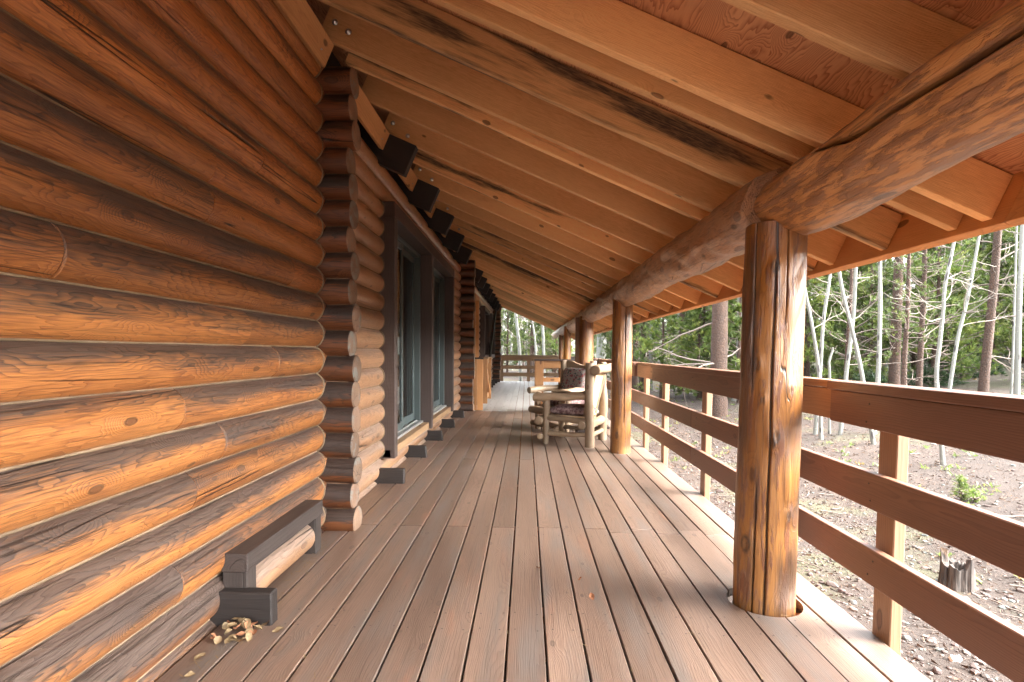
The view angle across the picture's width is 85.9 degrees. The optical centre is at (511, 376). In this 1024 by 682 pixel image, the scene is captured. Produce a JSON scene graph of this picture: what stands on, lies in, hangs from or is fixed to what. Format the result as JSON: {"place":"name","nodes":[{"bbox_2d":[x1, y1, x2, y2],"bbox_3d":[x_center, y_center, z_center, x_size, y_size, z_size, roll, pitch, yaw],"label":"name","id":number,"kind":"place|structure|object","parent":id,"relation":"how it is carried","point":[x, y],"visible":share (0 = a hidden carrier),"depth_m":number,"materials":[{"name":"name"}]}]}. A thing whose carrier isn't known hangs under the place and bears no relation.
{"place":"outdoors","nodes":[
{"label":"outdoors","id":0,"kind":"place"},
{"bbox_2d":[474,381,598,412],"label":"grey deck","id":1,"kind":"structure","parent":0,"point":[507,395],"depth_m":14.61,"materials":[{"name":"wood"}]},
{"bbox_2d":[474,357,483,409],"bbox_3d":[-0.679,0.155,11.109,0.200,1.070,0.140,1,3,1],"label":"gate post","id":2,"kind":"object","parent":1,"relation":"on","point":[478,392],"visible":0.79,"depth_m":11.07,"materials":[{"name":"brown wood"}]},
{"bbox_2d":[483,357,491,403],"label":"deck gate","id":3,"kind":"structure","parent":2,"relation":"attached to","point":[486,378],"depth_m":11.28,"materials":[{"name":"brown wood"}]},
{"bbox_2d":[558,335,563,384],"bbox_3d":[1.625,-0.383,18.264,0.180,2.170,0.174,1,3,1],"label":"log post","id":4,"kind":"object","parent":1,"relation":"on","point":[561,343],"visible":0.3,"depth_m":18.17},
{"bbox_2d":[534,359,597,405],"bbox_3d":[1.075,0.184,11.046,1.260,1.047,0.195,1,3,1],"label":"cross fence","id":5,"kind":"object","parent":1,"relation":"on","point":[540,366],"visible":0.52,"depth_m":10.98,"materials":[{"name":"brown wood"}]},
{"bbox_2d":[563,326,570,358],"bbox_3d":[1.433,-0.215,14.372,0.204,2.170,0.205,1,3,1],"label":"log post","id":6,"kind":"object","parent":1,"relation":"on","point":[567,346],"visible":0.33,"depth_m":14.26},
{"bbox_2d":[462,329,1023,681],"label":"ground","id":7,"kind":"structure","parent":0,"point":[1000,385],"depth_m":5.95,"materials":[{"name":"soil"}]},
{"bbox_2d":[500,308,516,354],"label":"pine tree","id":8,"kind":"object","parent":7,"relation":"on","point":[505,335],"visible":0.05,"depth_m":45.40,"materials":[{"name":"green plant"}]},
{"bbox_2d":[501,313,523,380],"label":"aspen tree","id":9,"kind":"object","parent":7,"relation":"on","point":[518,340],"visible":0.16,"depth_m":25.30,"materials":[{"name":"white plant"}]},
{"bbox_2d":[500,307,527,371],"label":"pine tree","id":10,"kind":"object","parent":7,"relation":"on","point":[510,314],"visible":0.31,"depth_m":36.92,"materials":[{"name":"green plant"}]},
{"bbox_2d":[508,314,530,365],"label":"pine tree","id":11,"kind":"object","parent":7,"relation":"on","point":[522,342],"visible":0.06,"depth_m":48.19,"materials":[{"name":"green plant"}]},
{"bbox_2d":[520,315,536,354],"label":"aspen tree","id":12,"kind":"object","parent":7,"relation":"on","point":[534,336],"visible":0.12,"depth_m":30.87,"materials":[{"name":"white plant"}]},
{"bbox_2d":[508,316,548,376],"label":"pine tree","id":13,"kind":"object","parent":7,"relation":"on","point":[533,349],"visible":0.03,"depth_m":34.12,"materials":[{"name":"green plant"}]},
{"bbox_2d":[504,314,558,376],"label":"pine tree","id":14,"kind":"object","parent":7,"relation":"on","point":[530,339],"visible":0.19,"depth_m":33.89,"materials":[{"name":"green plant"}]},
{"bbox_2d":[541,325,544,372],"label":"aspen tree","id":15,"kind":"object","parent":7,"relation":"on","point":[543,340],"visible":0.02,"depth_m":32.84,"materials":[{"name":"white plant"}]},
{"bbox_2d":[156,382,931,681],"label":"deck","id":16,"kind":"structure","parent":7,"relation":"on","point":[639,582],"depth_m":2.71,"materials":[{"name":"wood"}]},
{"bbox_2d":[194,653,205,659],"bbox_3d":[-1.192,1.069,2.100,0.037,0.009,0.036,0,3,-15],"label":"dry leaf","id":17,"kind":"object","parent":16,"relation":"on","point":[198,656],"visible":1,"depth_m":2.10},
{"bbox_2d":[214,636,221,643],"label":"dry leaf","id":18,"kind":"object","parent":16,"relation":"on","point":[218,639],"visible":1,"depth_m":2.22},
{"bbox_2d":[222,622,229,629],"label":"dry leaf","id":19,"kind":"object","parent":16,"relation":"on","point":[224,626],"visible":0.86,"depth_m":2.30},
{"bbox_2d":[245,632,251,640],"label":"dry leaf","id":20,"kind":"object","parent":16,"relation":"on","point":[248,636],"visible":1,"depth_m":2.24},
{"bbox_2d":[0,0,501,681],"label":"log cabin","id":21,"kind":"object","parent":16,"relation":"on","point":[250,318],"visible":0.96,"depth_m":2.17,"materials":[{"name":"wood"}]},
{"bbox_2d":[398,235,422,438],"bbox_3d":[-1.237,-0.432,6.072,0.170,2.123,1.856,1,3,1],"label":"sliding door","id":22,"kind":"structure","parent":21,"relation":"in","point":[409,260],"depth_m":6.65,"materials":[{"name":"glass"}]},
{"bbox_2d":[433,268,445,414],"bbox_3d":[-1.184,-0.519,8.079,0.170,2.123,1.916,1,3,1],"label":"sliding door","id":23,"kind":"structure","parent":21,"relation":"in","point":[439,280],"depth_m":8.90,"materials":[{"name":"glass"}]},
{"bbox_2d":[479,306,489,356],"bbox_3d":[-0.830,-1.268,16.488,0.200,1.500,2.200,1,3,1],"label":"window frame","id":24,"kind":"structure","parent":21,"relation":"in","point":[484,314],"depth_m":15.41,"materials":[{"name":"brown wood"}]},
{"bbox_2d":[490,313,494,357],"bbox_3d":[-0.754,-1.393,19.384,0.200,1.500,2.000,1,3,1],"label":"window frame","id":25,"kind":"structure","parent":21,"relation":"in","point":[491,315],"depth_m":19.56,"materials":[{"name":"brown wood"}]},
{"bbox_2d":[272,626,283,632],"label":"dry leaf","id":26,"kind":"object","parent":16,"relation":"on","point":[277,629],"visible":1,"depth_m":2.31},
{"bbox_2d":[179,425,843,678],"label":"deck litter","id":27,"kind":"object","parent":16,"relation":"on","point":[405,609],"visible":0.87,"depth_m":2.31,"materials":[{"name":"beige plant"}]},
{"bbox_2d":[500,355,558,380],"bbox_3d":[0.773,-0.170,22.328,2.515,1.366,0.175,1,3,1],"label":"end railing","id":28,"kind":"object","parent":16,"relation":"on","point":[528,359],"visible":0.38,"depth_m":22.28,"materials":[{"name":"wood"}]},
{"bbox_2d":[527,360,596,431],"bbox_3d":[0.787,0.295,8.417,0.812,1.068,0.809,-2,3,-41],"label":"log armchair","id":29,"kind":"object","parent":16,"relation":"on","point":[537,409],"visible":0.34,"depth_m":8.47,"materials":[{"name":"wood"}]},
{"bbox_2d":[542,400,584,405],"bbox_3d":[0.804,0.390,8.444,0.530,0.123,0.500,-2,3,-40],"label":"seat cushion","id":30,"kind":"object","parent":29,"relation":"on","point":[554,402],"visible":0.23,"depth_m":8.27,"materials":[{"name":"fabric"}]},
{"bbox_2d":[561,368,584,388],"bbox_3d":[0.954,0.115,8.560,0.185,0.490,0.470,-2,3,-40],"label":"back cushion","id":31,"kind":"object","parent":30,"relation":"on","point":[573,377],"visible":0.55,"depth_m":8.50,"materials":[{"name":"fabric"}]},
{"bbox_2d":[533,362,610,447],"bbox_3d":[0.830,0.344,7.307,0.899,1.068,0.869,2,3,22],"label":"log armchair","id":32,"kind":"object","parent":16,"relation":"on","point":[592,396],"visible":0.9,"depth_m":7.03,"materials":[{"name":"beige wood"}]},
{"bbox_2d":[550,403,596,414],"bbox_3d":[0.815,0.441,7.294,0.530,0.131,0.540,2,3,23],"label":"seat cushion","id":33,"kind":"object","parent":32,"relation":"on","point":[570,409],"visible":0.72,"depth_m":7.09,"materials":[{"name":"fabric"}]},
{"bbox_2d":[575,318,578,362],"bbox_3d":[1.262,-0.191,10.592,0.100,1.860,0.100,1,3,1],"label":"timber post","id":34,"kind":"object","parent":16,"relation":"on","point":[577,340],"visible":0.24,"depth_m":10.53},
{"bbox_2d":[579,316,593,364],"bbox_3d":[1.385,-0.041,10.376,0.286,2.170,0.277,1,3,1],"label":"log post","id":35,"kind":"object","parent":16,"relation":"on","point":[586,333],"visible":0.27,"depth_m":10.23,"materials":[{"name":"wood"}]},
{"bbox_2d":[610,298,632,453],"bbox_3d":[1.294,0.127,6.530,0.246,2.170,0.248,1,3,1],"label":"log post","id":36,"kind":"object","parent":16,"relation":"on","point":[621,380],"visible":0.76,"depth_m":6.43,"materials":[{"name":"wood"}]},
{"bbox_2d":[732,220,807,618],"bbox_3d":[1.209,0.340,2.605,0.284,2.086,0.284,1,3,1],"label":"log post","id":37,"kind":"object","parent":16,"relation":"on","point":[769,430],"visible":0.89,"depth_m":2.50,"materials":[{"name":"wood"}]},
{"bbox_2d":[551,167,788,338],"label":"log beam","id":38,"kind":"structure","parent":37,"relation":"on","point":[714,238],"depth_m":3.54,"materials":[{"name":"wood"}]},
{"bbox_2d":[306,0,1023,339],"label":"porch roof","id":39,"kind":"structure","parent":38,"relation":"on","point":[572,158],"depth_m":2.84,"materials":[{"name":"wood"}]},
{"bbox_2d":[754,0,1023,234],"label":"log beam","id":40,"kind":"structure","parent":37,"relation":"on","point":[959,100],"depth_m":1.53,"materials":[{"name":"wood"}]},
{"bbox_2d":[571,356,1023,681],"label":"porch railing","id":41,"kind":"object","parent":16,"relation":"attached to","point":[984,423],"visible":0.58,"depth_m":2.15,"materials":[{"name":"wood"}]},
{"bbox_2d":[524,319,563,371],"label":"pine tree","id":42,"kind":"object","parent":7,"relation":"on","point":[539,339],"visible":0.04,"depth_m":35.39,"materials":[{"name":"green plant"}]},
{"bbox_2d":[535,327,574,372],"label":"pine tree","id":43,"kind":"object","parent":7,"relation":"on","point":[554,345],"visible":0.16,"depth_m":33.89,"materials":[{"name":"green plant"}]},
{"bbox_2d":[537,326,574,372],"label":"pine tree","id":44,"kind":"object","parent":7,"relation":"on","point":[549,352],"depth_m":37.26,"materials":[{"name":"green plant"}]},
{"bbox_2d":[596,333,606,358],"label":"aspen tree","id":45,"kind":"object","parent":7,"relation":"on","point":[598,350],"visible":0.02,"depth_m":28.65,"materials":[{"name":"white plant"}]},
{"bbox_2d":[593,330,647,377],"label":"pine tree","id":46,"kind":"object","parent":7,"relation":"on","point":[606,346],"visible":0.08,"depth_m":23.99,"materials":[{"name":"green plant"}]},
{"bbox_2d":[605,319,667,359],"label":"pine tree","id":47,"kind":"object","parent":7,"relation":"on","point":[609,338],"visible":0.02,"depth_m":23.34,"materials":[{"name":"green plant"}]},
{"bbox_2d":[609,321,671,389],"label":"pine tree","id":48,"kind":"object","parent":7,"relation":"on","point":[634,380],"visible":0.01,"depth_m":22.35,"materials":[{"name":"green plant"}]},
{"bbox_2d":[649,320,653,391],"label":"aspen tree","id":49,"kind":"object","parent":7,"relation":"on","point":[650,358],"visible":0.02,"depth_m":20.75,"materials":[{"name":"white plant"}]},
{"bbox_2d":[632,322,676,391],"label":"pine tree","id":50,"kind":"object","parent":7,"relation":"on","point":[641,379],"visible":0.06,"depth_m":20.78,"materials":[{"name":"green plant"}]},
{"bbox_2d":[632,314,696,398],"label":"pine tree","id":51,"kind":"object","parent":7,"relation":"on","point":[655,323],"visible":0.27,"depth_m":17.81,"materials":[{"name":"green plant"}]},
{"bbox_2d":[635,306,710,391],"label":"pine tree","id":52,"kind":"object","parent":7,"relation":"on","point":[673,317],"visible":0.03,"depth_m":19.68,"materials":[{"name":"green plant"}]},
{"bbox_2d":[651,305,734,398],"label":"pine tree","id":53,"kind":"object","parent":7,"relation":"on","point":[696,320],"visible":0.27,"depth_m":16.77,"materials":[{"name":"green plant"}]},
{"bbox_2d":[648,300,740,416],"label":"pine tree","id":54,"kind":"object","parent":7,"relation":"on","point":[719,341],"visible":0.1,"depth_m":12.94,"materials":[{"name":"brown plant"}]},
{"bbox_2d":[664,306,736,396],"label":"pine tree","id":55,"kind":"object","parent":7,"relation":"on","point":[695,347],"visible":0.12,"depth_m":17.00,"materials":[{"name":"green plant"}]},
{"bbox_2d":[686,298,736,367],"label":"pine tree","id":56,"kind":"object","parent":7,"relation":"on","point":[709,354],"visible":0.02,"depth_m":16.41,"materials":[{"name":"green plant"}]},
{"bbox_2d":[699,297,741,402],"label":"pine tree","id":57,"kind":"object","parent":7,"relation":"on","point":[734,326],"visible":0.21,"depth_m":14.75,"materials":[{"name":"green plant"}]},
{"bbox_2d":[731,297,741,400],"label":"aspen tree","id":58,"kind":"object","parent":7,"relation":"on","point":[732,399],"visible":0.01,"depth_m":15.48,"materials":[{"name":"white plant"}]},
{"bbox_2d":[728,281,830,367],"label":"pine tree","id":59,"kind":"object","parent":7,"relation":"on","point":[808,321],"visible":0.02,"depth_m":15.80,"materials":[{"name":"green plant"}]},
{"bbox_2d":[608,351,1023,584],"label":"ground plants","id":60,"kind":"object","parent":7,"relation":"on","point":[948,466],"visible":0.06,"depth_m":7.49,"materials":[{"name":"green plant"}]},
{"bbox_2d":[806,274,831,434],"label":"aspen tree","id":61,"kind":"object","parent":7,"relation":"on","point":[815,428],"visible":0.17,"depth_m":9.72,"materials":[{"name":"white plant"}]},
{"bbox_2d":[806,289,844,439],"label":"aspen tree","id":62,"kind":"object","parent":7,"relation":"on","point":[817,363],"visible":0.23,"depth_m":9.15,"materials":[{"name":"white plant"}]},
{"bbox_2d":[631,379,1023,630],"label":"fallen twigs","id":63,"kind":"object","parent":7,"relation":"on","point":[906,535],"visible":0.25,"depth_m":5.67,"materials":[{"name":"wood"}]},
{"bbox_2d":[827,346,836,433],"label":"aspen tree","id":64,"kind":"object","parent":7,"relation":"on","point":[829,377],"visible":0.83,"depth_m":9.65,"materials":[{"name":"white plant"}]},
{"bbox_2d":[826,580,838,587],"bbox_3d":[2.272,1.474,3.899,0.082,0.047,0.066,2,3,26],"label":"stone","id":65,"kind":"object","parent":7,"relation":"on","point":[831,583],"visible":0.96,"depth_m":3.88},
{"bbox_2d":[803,272,863,378],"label":"pine tree","id":66,"kind":"object","parent":7,"relation":"on","point":[807,345],"visible":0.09,"depth_m":15.22,"materials":[{"name":"green plant"}]},
{"bbox_2d":[804,274,875,377],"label":"pine tree","id":67,"kind":"object","parent":7,"relation":"on","point":[842,351],"visible":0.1,"depth_m":17.14,"materials":[{"name":"green plant"}]},
{"bbox_2d":[808,267,875,434],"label":"aspen tree","id":68,"kind":"object","parent":7,"relation":"on","point":[846,372],"visible":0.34,"depth_m":9.42,"materials":[{"name":"white plant"}]},
{"bbox_2d":[808,262,891,380],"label":"pine tree","id":69,"kind":"object","parent":7,"relation":"on","point":[864,326],"visible":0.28,"depth_m":14.88,"materials":[{"name":"green plant"}]},
{"bbox_2d":[813,262,893,380],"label":"pine tree","id":70,"kind":"object","parent":7,"relation":"on","point":[851,271],"visible":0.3,"depth_m":11.91,"materials":[{"name":"green plant"}]},
{"bbox_2d":[833,271,879,444],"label":"aspen tree","id":71,"kind":"object","parent":7,"relation":"on","point":[862,378],"visible":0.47,"depth_m":8.43,"materials":[{"name":"white plant"}]},
{"bbox_2d":[837,267,888,368],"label":"pine tree","id":72,"kind":"object","parent":7,"relation":"on","point":[863,318],"visible":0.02,"depth_m":18.54,"materials":[{"name":"green plant"}]},
{"bbox_2d":[849,368,895,383],"bbox_3d":[8.702,0.209,13.346,1.349,0.843,1.224,2,3,26],"label":"juniper shrub","id":73,"kind":"object","parent":7,"relation":"on","point":[870,376],"visible":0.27,"depth_m":13.22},
{"bbox_2d":[874,261,881,434],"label":"aspen tree","id":74,"kind":"object","parent":7,"relation":"on","point":[879,351],"visible":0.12,"depth_m":9.20,"materials":[{"name":"white plant"}]},
{"bbox_2d":[808,255,948,376],"bbox_3d":[9.986,-3.438,15.139,3.467,7.920,3.631,2,3,38],"label":"pine tree","id":75,"kind":"object","parent":7,"relation":"on","point":[887,274],"visible":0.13,"depth_m":14.71,"materials":[{"name":"green plant"}]},
{"bbox_2d":[874,260,888,379],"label":"aspen tree","id":76,"kind":"object","parent":7,"relation":"on","point":[886,365],"visible":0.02,"depth_m":16.29,"materials":[{"name":"plant"}]},
{"bbox_2d":[840,242,971,384],"bbox_3d":[9.466,-6.450,13.072,2.764,14.401,2.802,-1,3,-23],"label":"pine tree","id":77,"kind":"object","parent":7,"relation":"on","point":[894,375],"visible":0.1,"depth_m":13.15,"materials":[{"name":"brown plant"}]},
{"bbox_2d":[902,635,911,640],"bbox_3d":[2.283,1.517,3.180,0.053,0.033,0.050,0,3,-2],"label":"stone","id":78,"kind":"object","parent":7,"relation":"on","point":[906,637],"visible":0.99,"depth_m":3.17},
{"bbox_2d":[871,251,951,384],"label":"pine tree","id":79,"kind":"object","parent":7,"relation":"on","point":[906,333],"visible":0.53,"depth_m":10.71,"materials":[{"name":"brown plant"}]},
{"bbox_2d":[856,244,987,376],"bbox_3d":[11.789,-3.488,15.896,3.294,7.524,3.450,1,3,16],"label":"pine tree","id":80,"kind":"object","parent":7,"relation":"on","point":[913,357],"visible":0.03,"depth_m":15.56,"materials":[{"name":"green plant"}]},
{"bbox_2d":[858,237,998,386],"bbox_3d":[9.138,-3.298,12.313,2.524,7.896,2.436,1,3,1],"label":"pine tree","id":81,"kind":"object","parent":7,"relation":"on","point":[920,345],"visible":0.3,"depth_m":12.32,"materials":[{"name":"green plant"}]},
{"bbox_2d":[932,666,941,674],"bbox_3d":[2.197,1.522,2.840,0.061,0.037,0.041,-2,3,-42],"label":"stone","id":82,"kind":"object","parent":7,"relation":"on","point":[936,670],"visible":1,"depth_m":2.82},
{"bbox_2d":[889,243,986,369],"bbox_3d":[13.294,-3.245,17.522,3.384,6.507,3.295,-1,3,-32],"label":"pine tree","id":83,"kind":"object","parent":7,"relation":"on","point":[959,295],"depth_m":16.86,"materials":[{"name":"green plant"}]},
{"bbox_2d":[907,366,969,387],"bbox_3d":[10.860,0.019,14.283,1.639,0.646,1.324,1,3,1],"label":"juniper shrub","id":84,"kind":"object","parent":7,"relation":"on","point":[944,377],"visible":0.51,"depth_m":14.04,"materials":[{"name":"plant"}]},
{"bbox_2d":[886,240,995,464],"bbox_3d":[5.327,-0.810,6.829,1.253,4.005,0.934,1,3,1],"label":"aspen tree","id":85,"kind":"object","parent":7,"relation":"on","point":[936,377],"visible":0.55,"depth_m":6.93,"materials":[{"name":"white plant"}]},
{"bbox_2d":[901,341,997,366],"bbox_3d":[14.366,-0.708,18.161,3.085,1.069,2.271,2,3,22],"label":"juniper shrub","id":86,"kind":"object","parent":7,"relation":"on","point":[957,353],"visible":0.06,"depth_m":17.93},
{"bbox_2d":[884,241,1015,385],"bbox_3d":[11.073,-2.322,14.049,2.837,5.455,2.762,1,3,7],"label":"pine tree","id":87,"kind":"object","parent":7,"relation":"on","point":[965,360],"visible":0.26,"depth_m":13.91,"materials":[{"name":"green plant"}]},
{"bbox_2d":[948,655,961,661],"bbox_3d":[2.379,1.518,2.949,0.075,0.022,0.042,6,30,-16],"label":"white stone","id":88,"kind":"object","parent":7,"relation":"on","point":[954,658],"visible":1,"depth_m":2.94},
{"bbox_2d":[902,235,1010,364],"bbox_3d":[13.057,-3.175,16.654,2.968,6.473,2.834,1,3,21],"label":"pine tree","id":89,"kind":"object","parent":7,"relation":"on","point":[982,293],"visible":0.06,"depth_m":16.19,"materials":[{"name":"green plant"}]},
{"bbox_2d":[938,547,976,592],"bbox_3d":[3.173,1.377,3.915,0.258,0.300,0.237,1,3,1],"label":"tree stump","id":90,"kind":"object","parent":7,"relation":"on","point":[957,575],"visible":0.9,"depth_m":3.85,"materials":[{"name":"grey wood"}]},
{"bbox_2d":[949,475,970,500],"bbox_3d":[4.681,1.161,5.731,0.209,0.307,0.235,3,3,44],"label":"pine seedling","id":91,"kind":"object","parent":7,"relation":"on","point":[961,486],"visible":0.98,"depth_m":5.72,"materials":[{"name":"green plant"}]},
{"bbox_2d":[924,355,1008,377],"bbox_3d":[12.432,-0.284,15.178,2.386,0.781,1.645,1,3,1],"label":"juniper shrub","id":92,"kind":"object","parent":7,"relation":"on","point":[991,372],"visible":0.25,"depth_m":14.96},
{"bbox_2d":[961,488,986,502],"bbox_3d":[4.758,1.236,5.634,0.262,0.217,0.194,1,3,1],"label":"pine seedling","id":93,"kind":"object","parent":7,"relation":"on","point":[975,495],"visible":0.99,"depth_m":5.62,"materials":[{"name":"green plant"}]},
{"bbox_2d":[945,236,1004,332],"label":"pine tree","id":94,"kind":"object","parent":7,"relation":"on","point":[984,253],"visible":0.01,"depth_m":18.65,"materials":[{"name":"green plant"}]},
{"bbox_2d":[942,236,1013,348],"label":"pine tree","id":95,"kind":"object","parent":7,"relation":"on","point":[969,344],"depth_m":20.43,"materials":[{"name":"green plant"}]},
{"bbox_2d":[940,225,1019,353],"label":"pine tree","id":96,"kind":"object","parent":7,"relation":"on","point":[988,285],"visible":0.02,"depth_m":18.86,"materials":[{"name":"green plant"}]},
{"bbox_2d":[947,235,1023,388],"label":"aspen tree","id":97,"kind":"object","parent":7,"relation":"on","point":[958,334],"visible":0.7,"depth_m":10.22,"materials":[{"name":"white plant"}]},
{"bbox_2d":[949,230,1023,391],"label":"pine tree","id":98,"kind":"object","parent":7,"relation":"on","point":[986,357],"visible":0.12,"depth_m":11.47,"materials":[{"name":"brown plant"}]},
{"bbox_2d":[951,226,1023,364],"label":"pine tree","id":99,"kind":"object","parent":7,"relation":"on","point":[999,296],"visible":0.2,"depth_m":16.88,"materials":[{"name":"green plant"}]},
{"bbox_2d":[958,228,1023,362],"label":"pine tree","id":100,"kind":"object","parent":7,"relation":"on","point":[1001,268],"visible":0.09,"depth_m":17.07,"materials":[{"name":"green plant"}]},
{"bbox_2d":[975,225,1019,350],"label":"pine tree","id":101,"kind":"object","parent":7,"relation":"on","point":[1005,271],"visible":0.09,"depth_m":18.39,"materials":[{"name":"green plant"}]},
{"bbox_2d":[981,239,1023,356],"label":"pine tree","id":102,"kind":"object","parent":7,"relation":"on","point":[1003,350],"visible":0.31,"depth_m":16.17,"materials":[{"name":"green plant"}]},
{"bbox_2d":[994,227,1023,340],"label":"pine tree","id":103,"kind":"object","parent":7,"relation":"on","point":[1008,322],"visible":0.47,"depth_m":13.60,"materials":[{"name":"green plant"}]},
{"bbox_2d":[1001,259,1023,340],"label":"pine tree","id":104,"kind":"object","parent":7,"relation":"on","point":[1011,292],"visible":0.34,"depth_m":13.27,"materials":[{"name":"green plant"}]},
{"bbox_2d":[1004,224,1023,394],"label":"aspen tree","id":105,"kind":"object","parent":7,"relation":"on","point":[1017,364],"visible":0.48,"depth_m":9.90,"materials":[{"name":"white plant"}]},
{"bbox_2d":[1007,226,1023,394],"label":"aspen tree","id":106,"kind":"object","parent":7,"relation":"on","point":[1013,325],"visible":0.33,"depth_m":11.18,"materials":[{"name":"white plant"}]},
{"bbox_2d":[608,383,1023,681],"bbox_3d":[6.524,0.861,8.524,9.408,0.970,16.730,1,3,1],"label":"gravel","id":107,"kind":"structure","parent":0,"point":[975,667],"depth_m":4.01,"materials":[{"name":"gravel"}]},
{"label":"dry leaf","id":108,"kind":"object","parent":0,"visible":0},
{"bbox_2d":[242,618,250,628],"bbox_3d":[-1.112,1.037,2.307,0.038,0.012,0.046,-27,57,-22],"label":"dry leaf","id":109,"kind":"object","parent":108,"relation":"on","point":[248,625],"visible":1,"depth_m":2.31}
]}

